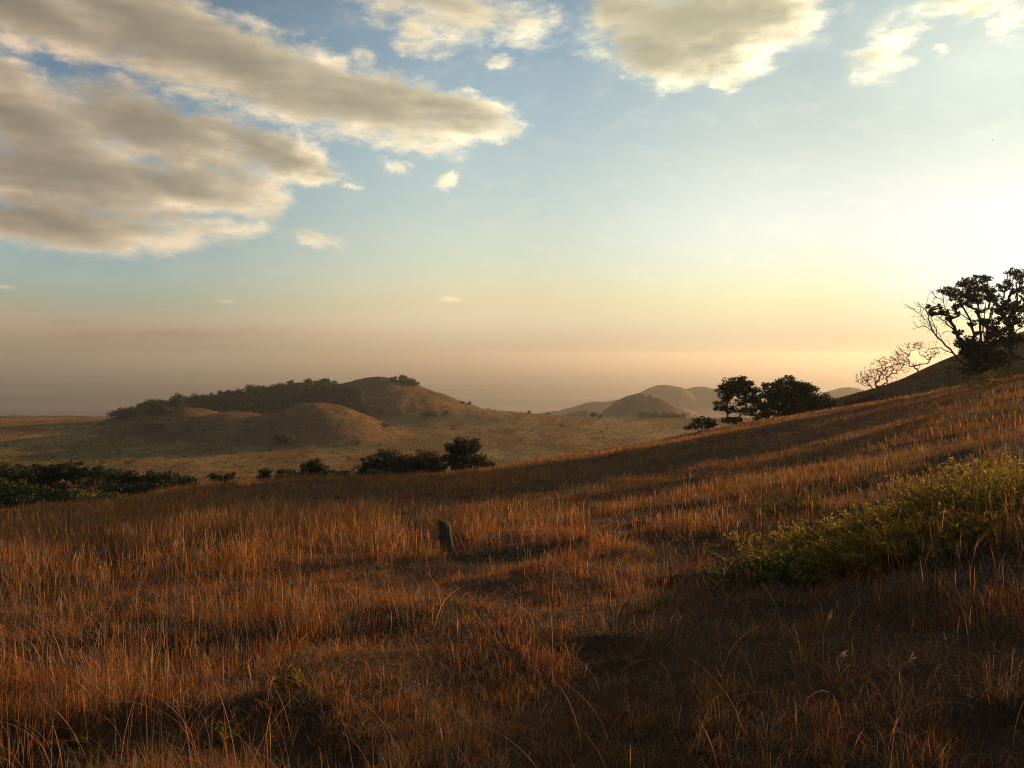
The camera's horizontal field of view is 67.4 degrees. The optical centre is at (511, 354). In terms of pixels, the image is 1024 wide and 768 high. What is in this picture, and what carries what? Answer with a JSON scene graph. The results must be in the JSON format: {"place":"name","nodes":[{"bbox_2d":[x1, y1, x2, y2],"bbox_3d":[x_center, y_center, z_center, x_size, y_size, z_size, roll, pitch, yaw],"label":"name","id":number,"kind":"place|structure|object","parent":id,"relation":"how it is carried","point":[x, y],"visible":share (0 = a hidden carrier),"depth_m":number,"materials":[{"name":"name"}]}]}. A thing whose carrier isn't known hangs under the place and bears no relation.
{"place":"outdoors","nodes":[
{"label":"outdoors","id":0,"kind":"place"},
{"bbox_2d":[0,415,112,418],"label":"hill","id":1,"kind":"structure","parent":0,"point":[28,417],"depth_m":878.24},
{"bbox_2d":[88,377,479,447],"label":"hill","id":2,"kind":"structure","parent":0,"point":[375,397],"depth_m":542.81,"materials":[{"name":"brown plant"}]},
{"bbox_2d":[106,407,124,417],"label":"tree","id":3,"kind":"object","parent":2,"relation":"on","point":[112,414],"visible":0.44,"depth_m":679.85,"materials":[{"name":"green plant"}]},
{"bbox_2d":[114,407,132,417],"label":"tree","id":4,"kind":"object","parent":2,"relation":"on","point":[129,412],"visible":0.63,"depth_m":671.73,"materials":[{"name":"green plant"}]},
{"bbox_2d":[115,409,133,419],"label":"tree","id":5,"kind":"object","parent":2,"relation":"on","point":[121,415],"visible":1,"depth_m":663.96,"materials":[{"name":"green plant"}]},
{"bbox_2d":[127,406,142,416],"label":"tree","id":6,"kind":"object","parent":2,"relation":"on","point":[136,411],"visible":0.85,"depth_m":676.07,"materials":[{"name":"green plant"}]},
{"bbox_2d":[136,402,148,410],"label":"tree","id":7,"kind":"object","parent":2,"relation":"on","point":[140,405],"visible":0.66,"depth_m":702.49,"materials":[{"name":"green plant"}]},
{"bbox_2d":[141,420,156,429],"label":"tree","id":8,"kind":"object","parent":2,"relation":"on","point":[150,424],"visible":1,"depth_m":544.61,"materials":[{"name":"green plant"}]},
{"bbox_2d":[142,408,155,415],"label":"tree","id":9,"kind":"object","parent":2,"relation":"on","point":[147,412],"visible":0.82,"depth_m":588.24,"materials":[{"name":"green plant"}]},
{"bbox_2d":[154,420,164,427],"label":"tree","id":10,"kind":"object","parent":2,"relation":"on","point":[160,424],"visible":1,"depth_m":549.06,"materials":[{"name":"green plant"}]},
{"bbox_2d":[149,401,173,413],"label":"tree","id":11,"kind":"object","parent":2,"relation":"on","point":[156,407],"visible":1,"depth_m":574.92,"materials":[{"name":"green plant"}]},
{"bbox_2d":[170,392,183,400],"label":"tree","id":12,"kind":"object","parent":2,"relation":"on","point":[176,396],"visible":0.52,"depth_m":731.62,"materials":[{"name":"green plant"}]},
{"bbox_2d":[172,397,185,407],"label":"tree","id":13,"kind":"object","parent":2,"relation":"on","point":[178,402],"visible":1,"depth_m":587.22,"materials":[{"name":"green plant"}]},
{"bbox_2d":[184,393,199,403],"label":"tree","id":14,"kind":"object","parent":2,"relation":"on","point":[189,399],"visible":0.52,"depth_m":736.23,"materials":[{"name":"green plant"}]},
{"bbox_2d":[190,397,204,407],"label":"tree","id":15,"kind":"object","parent":2,"relation":"on","point":[200,402],"visible":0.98,"depth_m":716.97,"materials":[{"name":"green plant"}]},
{"bbox_2d":[191,397,203,405],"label":"tree","id":16,"kind":"object","parent":2,"relation":"on","point":[194,400],"visible":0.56,"depth_m":724.69,"materials":[{"name":"green plant"}]},
{"bbox_2d":[203,394,218,403],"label":"tree","id":17,"kind":"object","parent":2,"relation":"on","point":[211,399],"visible":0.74,"depth_m":723.67,"materials":[{"name":"green plant"}]},
{"bbox_2d":[207,402,218,409],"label":"tree","id":18,"kind":"object","parent":2,"relation":"on","point":[213,405],"visible":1,"depth_m":712.25,"materials":[{"name":"green plant"}]},
{"bbox_2d":[223,401,237,409],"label":"tree","id":19,"kind":"object","parent":2,"relation":"on","point":[228,406],"visible":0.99,"depth_m":708.25,"materials":[{"name":"green plant"}]},
{"bbox_2d":[233,388,244,396],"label":"tree","id":20,"kind":"object","parent":2,"relation":"on","point":[240,392],"visible":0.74,"depth_m":746.62,"materials":[{"name":"green plant"}]},
{"bbox_2d":[237,401,254,411],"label":"tree","id":21,"kind":"object","parent":2,"relation":"on","point":[243,407],"visible":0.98,"depth_m":701.92,"materials":[{"name":"green plant"}]},
{"bbox_2d":[247,388,255,394],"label":"tree","id":22,"kind":"object","parent":2,"relation":"on","point":[251,390],"visible":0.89,"depth_m":750.71,"materials":[{"name":"green plant"}]},
{"bbox_2d":[244,384,259,392],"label":"tree","id":23,"kind":"object","parent":2,"relation":"on","point":[249,386],"visible":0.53,"depth_m":756.21,"materials":[{"name":"green plant"}]},
{"bbox_2d":[254,402,270,412],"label":"tree","id":24,"kind":"object","parent":2,"relation":"on","point":[263,409],"visible":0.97,"depth_m":688.33,"materials":[{"name":"green plant"}]},
{"bbox_2d":[257,389,271,397],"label":"tree","id":25,"kind":"object","parent":2,"relation":"on","point":[260,391],"visible":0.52,"depth_m":733.75,"materials":[{"name":"green plant"}]},
{"bbox_2d":[263,384,281,394],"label":"tree","id":26,"kind":"object","parent":2,"relation":"on","point":[274,387],"visible":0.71,"depth_m":751.41,"materials":[{"name":"green plant"}]},
{"bbox_2d":[269,432,284,443],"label":"tree","id":27,"kind":"object","parent":2,"relation":"on","point":[279,438],"visible":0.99,"depth_m":489.36,"materials":[{"name":"green plant"}]},
{"bbox_2d":[280,432,295,443],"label":"tree","id":28,"kind":"object","parent":2,"relation":"on","point":[289,438],"visible":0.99,"depth_m":489.10,"materials":[{"name":"green plant"}]},
{"bbox_2d":[303,384,314,391],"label":"tree","id":29,"kind":"object","parent":2,"relation":"on","point":[309,388],"visible":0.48,"depth_m":735.29,"materials":[{"name":"green plant"}]},
{"bbox_2d":[314,394,324,400],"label":"tree","id":30,"kind":"object","parent":2,"relation":"on","point":[318,398],"visible":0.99,"depth_m":703.60,"materials":[{"name":"green plant"}]},
{"bbox_2d":[317,378,331,385],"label":"tree","id":31,"kind":"object","parent":2,"relation":"on","point":[321,381],"visible":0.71,"depth_m":763.35,"materials":[{"name":"green plant"}]},
{"bbox_2d":[326,397,340,404],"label":"tree","id":32,"kind":"object","parent":2,"relation":"on","point":[333,400],"visible":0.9,"depth_m":691.08,"materials":[{"name":"green plant"}]},
{"bbox_2d":[348,387,363,396],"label":"tree","id":33,"kind":"object","parent":2,"relation":"on","point":[354,393],"visible":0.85,"depth_m":700.68,"materials":[{"name":"green plant"}]},
{"bbox_2d":[354,394,364,402],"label":"tree","id":34,"kind":"object","parent":2,"relation":"on","point":[360,399],"visible":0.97,"depth_m":687.17,"materials":[{"name":"green plant"}]},
{"bbox_2d":[352,402,371,413],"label":"tree","id":35,"kind":"object","parent":2,"relation":"on","point":[364,408],"visible":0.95,"depth_m":669.39,"materials":[{"name":"green plant"}]},
{"bbox_2d":[0,376,772,505],"bbox_3d":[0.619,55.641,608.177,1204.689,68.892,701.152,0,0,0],"label":"valley grass","id":36,"kind":"structure","parent":0,"point":[139,444],"depth_m":525.26,"materials":[{"name":"brown plant"}]},
{"bbox_2d":[0,359,941,416],"bbox_3d":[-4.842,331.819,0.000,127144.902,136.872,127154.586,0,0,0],"label":"plain ground","id":37,"kind":"structure","parent":0,"point":[95,388],"depth_m":13454.21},
{"bbox_2d":[0,374,1023,767],"bbox_3d":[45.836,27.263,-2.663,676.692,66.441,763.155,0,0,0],"label":"hillside ground","id":38,"kind":"structure","parent":0,"point":[604,643],"depth_m":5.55,"materials":[{"name":"brown plant"}]},
{"bbox_2d":[0,461,33,488],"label":"bush","id":39,"kind":"object","parent":38,"relation":"on","point":[9,471],"visible":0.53,"depth_m":83.60,"materials":[{"name":"green plant"}]},
{"bbox_2d":[0,478,38,509],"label":"bush","id":40,"kind":"object","parent":38,"relation":"on","point":[8,489],"visible":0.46,"depth_m":75.56,"materials":[{"name":"green plant"}]},
{"bbox_2d":[4,493,54,508],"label":"bush","id":41,"kind":"object","parent":38,"relation":"on","point":[24,498],"visible":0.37,"depth_m":65.23,"materials":[{"name":"green plant"}]},
{"bbox_2d":[8,463,54,489],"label":"bush","id":42,"kind":"object","parent":38,"relation":"on","point":[36,473],"visible":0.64,"depth_m":85.49,"materials":[{"name":"green plant"}]},
{"bbox_2d":[25,485,72,503],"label":"bush","id":43,"kind":"object","parent":38,"relation":"on","point":[45,492],"visible":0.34,"depth_m":76.66,"materials":[{"name":"green plant"}]},
{"bbox_2d":[33,460,85,490],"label":"bush","id":44,"kind":"object","parent":38,"relation":"on","point":[60,472],"visible":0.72,"depth_m":86.67,"materials":[{"name":"green plant"}]},
{"bbox_2d":[49,479,79,492],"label":"bush","id":45,"kind":"object","parent":38,"relation":"on","point":[66,486],"visible":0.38,"depth_m":79.12,"materials":[{"name":"green plant"}]},
{"bbox_2d":[47,723,93,758],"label":"weed","id":46,"kind":"object","parent":38,"relation":"on","point":[82,736],"visible":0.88,"depth_m":4.66,"materials":[{"name":"green plant"}]},
{"bbox_2d":[58,488,97,502],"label":"bush","id":47,"kind":"object","parent":38,"relation":"on","point":[81,495],"visible":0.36,"depth_m":66.79,"materials":[{"name":"green plant"}]},
{"bbox_2d":[70,465,108,493],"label":"bush","id":48,"kind":"object","parent":38,"relation":"on","point":[88,472],"visible":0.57,"depth_m":87.44,"materials":[{"name":"green plant"}]},
{"bbox_2d":[74,477,106,494],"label":"bare shrub","id":49,"kind":"object","parent":38,"relation":"on","point":[95,483],"visible":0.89,"depth_m":78.61,"materials":[{"name":"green plant"}]},
{"bbox_2d":[94,467,137,490],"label":"bush","id":50,"kind":"object","parent":38,"relation":"on","point":[114,475],"visible":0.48,"depth_m":85.86,"materials":[{"name":"green plant"}]},
{"bbox_2d":[96,490,137,500],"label":"bush","id":51,"kind":"object","parent":38,"relation":"on","point":[111,494],"visible":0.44,"depth_m":67.43,"materials":[{"name":"green plant"}]},
{"bbox_2d":[95,479,140,500],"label":"bush","id":52,"kind":"object","parent":38,"relation":"on","point":[108,487],"visible":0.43,"depth_m":76.50,"materials":[{"name":"green plant"}]},
{"bbox_2d":[123,470,167,492],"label":"bush","id":53,"kind":"object","parent":38,"relation":"on","point":[134,478],"visible":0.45,"depth_m":85.55,"materials":[{"name":"green plant"}]},
{"bbox_2d":[124,479,171,496],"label":"bush","id":54,"kind":"object","parent":38,"relation":"on","point":[155,485],"visible":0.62,"depth_m":77.74,"materials":[{"name":"green plant"}]},
{"bbox_2d":[149,470,180,488],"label":"bush","id":55,"kind":"object","parent":38,"relation":"on","point":[169,477],"visible":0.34,"depth_m":83.25,"materials":[{"name":"green plant"}]},
{"bbox_2d":[172,474,199,489],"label":"bush","id":56,"kind":"object","parent":38,"relation":"on","point":[183,480],"visible":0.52,"depth_m":81.82,"materials":[{"name":"green plant"}]},
{"bbox_2d":[207,472,236,483],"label":"bush","id":57,"kind":"object","parent":38,"relation":"on","point":[216,476],"visible":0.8,"depth_m":83.94,"materials":[{"name":"green plant"}]},
{"bbox_2d":[205,705,253,743],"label":"weed","id":58,"kind":"object","parent":38,"relation":"on","point":[221,729],"visible":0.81,"depth_m":4.56,"materials":[{"name":"green plant"}]},
{"bbox_2d":[256,468,272,481],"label":"bush","id":59,"kind":"object","parent":38,"relation":"on","point":[266,474],"visible":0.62,"depth_m":84.40,"materials":[{"name":"green plant"}]},
{"bbox_2d":[274,469,299,480],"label":"bush","id":60,"kind":"object","parent":38,"relation":"on","point":[279,472],"visible":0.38,"depth_m":85.91,"materials":[{"name":"green plant"}]},
{"bbox_2d":[270,662,305,687],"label":"weed","id":61,"kind":"object","parent":38,"relation":"on","point":[293,670],"visible":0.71,"depth_m":5.13,"materials":[{"name":"green plant"}]},
{"bbox_2d":[297,458,331,478],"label":"bush","id":62,"kind":"object","parent":38,"relation":"on","point":[316,468],"visible":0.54,"depth_m":87.64,"materials":[{"name":"green plant"}]},
{"bbox_2d":[323,469,351,477],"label":"bush","id":63,"kind":"object","parent":38,"relation":"on","point":[336,473],"visible":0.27,"depth_m":87.71,"materials":[{"name":"green plant"}]},
{"bbox_2d":[350,456,386,476],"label":"bush","id":64,"kind":"object","parent":38,"relation":"on","point":[371,464],"visible":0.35,"depth_m":89.15,"materials":[{"name":"green plant"}]},
{"bbox_2d":[368,448,402,469],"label":"bush","id":65,"kind":"object","parent":38,"relation":"on","point":[387,456],"visible":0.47,"depth_m":94.50,"materials":[{"name":"green plant"}]},
{"bbox_2d":[366,465,410,476],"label":"bush","id":66,"kind":"object","parent":38,"relation":"on","point":[403,470],"visible":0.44,"depth_m":83.67,"materials":[{"name":"green plant"}]},
{"bbox_2d":[390,451,431,474],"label":"bush","id":67,"kind":"object","parent":38,"relation":"on","point":[400,462],"visible":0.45,"depth_m":90.69,"materials":[{"name":"green plant"}]},
{"bbox_2d":[414,449,441,457],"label":"bush","id":68,"kind":"object","parent":38,"relation":"on","point":[416,450],"visible":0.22,"depth_m":95.91,"materials":[{"name":"green plant"}]},
{"bbox_2d":[414,450,448,475],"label":"bush","id":69,"kind":"object","parent":38,"relation":"on","point":[435,460],"visible":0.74,"depth_m":89.52,"materials":[{"name":"green plant"}]},
{"bbox_2d":[438,520,453,551],"bbox_3d":[-0.967,2.706,11.301,0.248,0.540,0.176,0,0,0],"label":"stump","id":70,"kind":"object","parent":38,"relation":"on","point":[445,533],"visible":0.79,"depth_m":11.25,"materials":[{"name":"grey wood"}]},
{"bbox_2d":[441,436,486,470],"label":"tree","id":71,"kind":"object","parent":38,"relation":"on","point":[464,459],"visible":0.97,"depth_m":87.98,"materials":[{"name":"green plant"}]},
{"bbox_2d":[483,458,496,466],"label":"bush","id":72,"kind":"object","parent":38,"relation":"on","point":[491,463],"visible":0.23,"depth_m":89.50,"materials":[{"name":"green plant"}]},
{"bbox_2d":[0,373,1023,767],"bbox_3d":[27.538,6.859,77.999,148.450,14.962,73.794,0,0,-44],"label":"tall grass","id":73,"kind":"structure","parent":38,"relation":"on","point":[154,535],"depth_m":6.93,"materials":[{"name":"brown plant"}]},
{"bbox_2d":[694,722,703,753],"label":"dry stalk","id":74,"kind":"object","parent":38,"relation":"on","point":[698,729],"visible":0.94,"depth_m":3.72,"materials":[{"name":"brown plant"}]},
{"bbox_2d":[683,416,718,430],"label":"bush","id":75,"kind":"object","parent":38,"relation":"on","point":[706,422],"visible":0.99,"depth_m":104.13,"materials":[{"name":"green plant"}]},
{"bbox_2d":[711,375,768,424],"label":"tree","id":76,"kind":"object","parent":38,"relation":"on","point":[728,392],"visible":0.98,"depth_m":111.53,"materials":[{"name":"green plant"}]},
{"bbox_2d":[703,530,793,549],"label":"shrub","id":77,"kind":"object","parent":38,"relation":"on","point":[750,539],"visible":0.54,"depth_m":9.29,"materials":[{"name":"green plant"}]},
{"bbox_2d":[698,545,838,588],"bbox_3d":[2.481,2.045,7.256,1.391,0.484,1.325,0,0,15],"label":"shrub","id":78,"kind":"object","parent":38,"relation":"on","point":[730,577],"visible":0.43,"depth_m":7.14,"materials":[{"name":"green plant"}]},
{"bbox_2d":[740,489,823,517],"bbox_3d":[3.961,2.212,11.277,1.207,0.535,1.015,0,0,20],"label":"shrub","id":79,"kind":"object","parent":38,"relation":"on","point":[784,504],"visible":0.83,"depth_m":11.19,"materials":[{"name":"green plant"}]},
{"bbox_2d":[756,375,820,418],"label":"tree","id":80,"kind":"object","parent":38,"relation":"on","point":[795,396],"visible":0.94,"depth_m":112.98,"materials":[{"name":"green plant"}]},
{"bbox_2d":[730,524,863,559],"bbox_3d":[2.988,1.969,7.865,1.533,0.479,1.013,0,0,0],"label":"shrub","id":81,"kind":"object","parent":38,"relation":"on","point":[796,543],"visible":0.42,"depth_m":7.96,"materials":[{"name":"green plant"}]},
{"bbox_2d":[716,532,912,584],"bbox_3d":[2.831,1.911,7.058,1.781,0.507,1.385,0,0,-27],"label":"shrub","id":82,"kind":"object","parent":38,"relation":"on","point":[799,561],"visible":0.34,"depth_m":6.98,"materials":[{"name":"green plant"}]},
{"bbox_2d":[812,391,837,408],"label":"bush","id":83,"kind":"object","parent":38,"relation":"on","point":[825,398],"visible":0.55,"depth_m":115.22,"materials":[{"name":"green plant"}]},
{"bbox_2d":[763,507,890,544],"bbox_3d":[3.493,1.922,8.440,1.468,0.532,1.038,0,0,0],"label":"shrub","id":84,"kind":"object","parent":38,"relation":"on","point":[827,522],"visible":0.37,"depth_m":8.45,"materials":[{"name":"green plant"}]},
{"bbox_2d":[821,610,832,666],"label":"dry stalk","id":85,"kind":"object","parent":38,"relation":"on","point":[829,617],"visible":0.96,"depth_m":4.49,"materials":[{"name":"brown plant"}]},
{"bbox_2d":[835,649,847,692],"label":"dry stalk","id":86,"kind":"object","parent":38,"relation":"on","point":[836,658],"visible":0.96,"depth_m":4.08,"materials":[{"name":"brown plant"}]},
{"bbox_2d":[783,492,929,540],"bbox_3d":[3.666,1.713,8.038,1.377,0.622,1.370,0,0,-41],"label":"shrub","id":87,"kind":"object","parent":38,"relation":"on","point":[842,528],"visible":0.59,"depth_m":7.96,"materials":[{"name":"green plant"}]},
{"bbox_2d":[779,523,971,582],"bbox_3d":[3.223,1.774,6.898,1.648,0.594,1.343,0,0,0],"label":"shrub","id":88,"kind":"object","parent":38,"relation":"on","point":[812,571],"visible":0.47,"depth_m":6.71,"materials":[{"name":"green plant"}]},
{"bbox_2d":[880,652,915,724],"bbox_3d":[1.830,1.591,3.642,0.190,0.380,0.031,0,0,-6],"label":"dry stalk","id":89,"kind":"object","parent":38,"relation":"on","point":[892,676],"visible":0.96,"depth_m":3.64,"materials":[{"name":"brown plant"}]},
{"bbox_2d":[799,502,1023,576],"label":"shrub","id":90,"kind":"object","parent":38,"relation":"on","point":[943,528],"visible":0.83,"depth_m":6.54,"materials":[{"name":"green plant"}]},
{"bbox_2d":[842,496,1023,547],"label":"shrub","id":91,"kind":"object","parent":38,"relation":"on","point":[967,508],"visible":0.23,"depth_m":7.22,"materials":[{"name":"green plant"}]},
{"bbox_2d":[866,483,1023,532],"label":"shrub","id":92,"kind":"object","parent":38,"relation":"on","point":[973,498],"visible":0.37,"depth_m":7.36,"materials":[{"name":"green plant"}]},
{"bbox_2d":[878,446,1023,511],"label":"shrub","id":93,"kind":"object","parent":38,"relation":"on","point":[993,480],"visible":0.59,"depth_m":7.86,"materials":[{"name":"green plant"}]},
{"bbox_2d":[959,379,988,387],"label":"brush","id":94,"kind":"object","parent":38,"relation":"on","point":[982,382],"visible":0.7,"depth_m":65.78,"materials":[{"name":"green plant"}]},
{"bbox_2d":[970,370,1013,383],"bbox_3d":[40.321,1.958,63.892,3.631,1.576,2.816,0,0,-34],"label":"brush","id":95,"kind":"object","parent":38,"relation":"on","point":[985,374],"visible":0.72,"depth_m":64.00,"materials":[{"name":"green plant"}]},
{"bbox_2d":[987,363,1023,377],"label":"brush","id":96,"kind":"object","parent":38,"relation":"on","point":[1008,371],"visible":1,"depth_m":61.85,"materials":[{"name":"green plant"}]},
{"bbox_2d":[997,286,1023,326],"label":"tree","id":97,"kind":"object","parent":38,"relation":"on","point":[1022,298],"visible":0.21,"depth_m":97.49,"materials":[{"name":"green plant"}]},
{"bbox_2d":[0,0,1023,359],"label":"sky","id":98,"kind":"structure","parent":0,"point":[180,179],"materials":[{"name":"blue"}]},
{"bbox_2d":[563,393,694,417],"bbox_3d":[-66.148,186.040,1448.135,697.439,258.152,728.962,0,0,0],"label":"hill","id":99,"kind":"structure","parent":0,"point":[638,400],"depth_m":1121.34,"materials":[{"name":"brown plant"}]},
{"bbox_2d":[537,385,771,417],"bbox_3d":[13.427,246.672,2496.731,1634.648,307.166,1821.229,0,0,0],"label":"hill","id":100,"kind":"structure","parent":0,"point":[694,401],"depth_m":2291.81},
{"bbox_2d":[772,387,862,416],"bbox_3d":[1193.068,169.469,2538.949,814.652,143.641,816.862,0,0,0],"label":"hill","id":101,"kind":"structure","parent":0,"point":[838,393],"depth_m":2253.04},
{"bbox_2d":[809,331,1023,411],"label":"hill","id":102,"kind":"structure","parent":0,"point":[890,392],"depth_m":184.77,"materials":[{"name":"brown plant"}]},
{"bbox_2d":[855,352,909,388],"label":"bare shrub","id":103,"kind":"object","parent":102,"relation":"on","point":[883,370],"visible":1,"depth_m":201.68,"materials":[{"name":"brown plant"}]},
{"bbox_2d":[891,342,938,371],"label":"bare shrub","id":104,"kind":"object","parent":102,"relation":"on","point":[933,353],"visible":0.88,"depth_m":242.12,"materials":[{"name":"brown plant"}]},
{"bbox_2d":[904,274,1013,384],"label":"tree","id":105,"kind":"object","parent":102,"relation":"on","point":[971,347],"visible":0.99,"depth_m":87.77,"materials":[{"name":"green plant"}]},
{"bbox_2d":[976,267,1023,377],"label":"tree","id":106,"kind":"object","parent":102,"relation":"on","point":[1007,306],"visible":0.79,"depth_m":89.89,"materials":[{"name":"green plant"}]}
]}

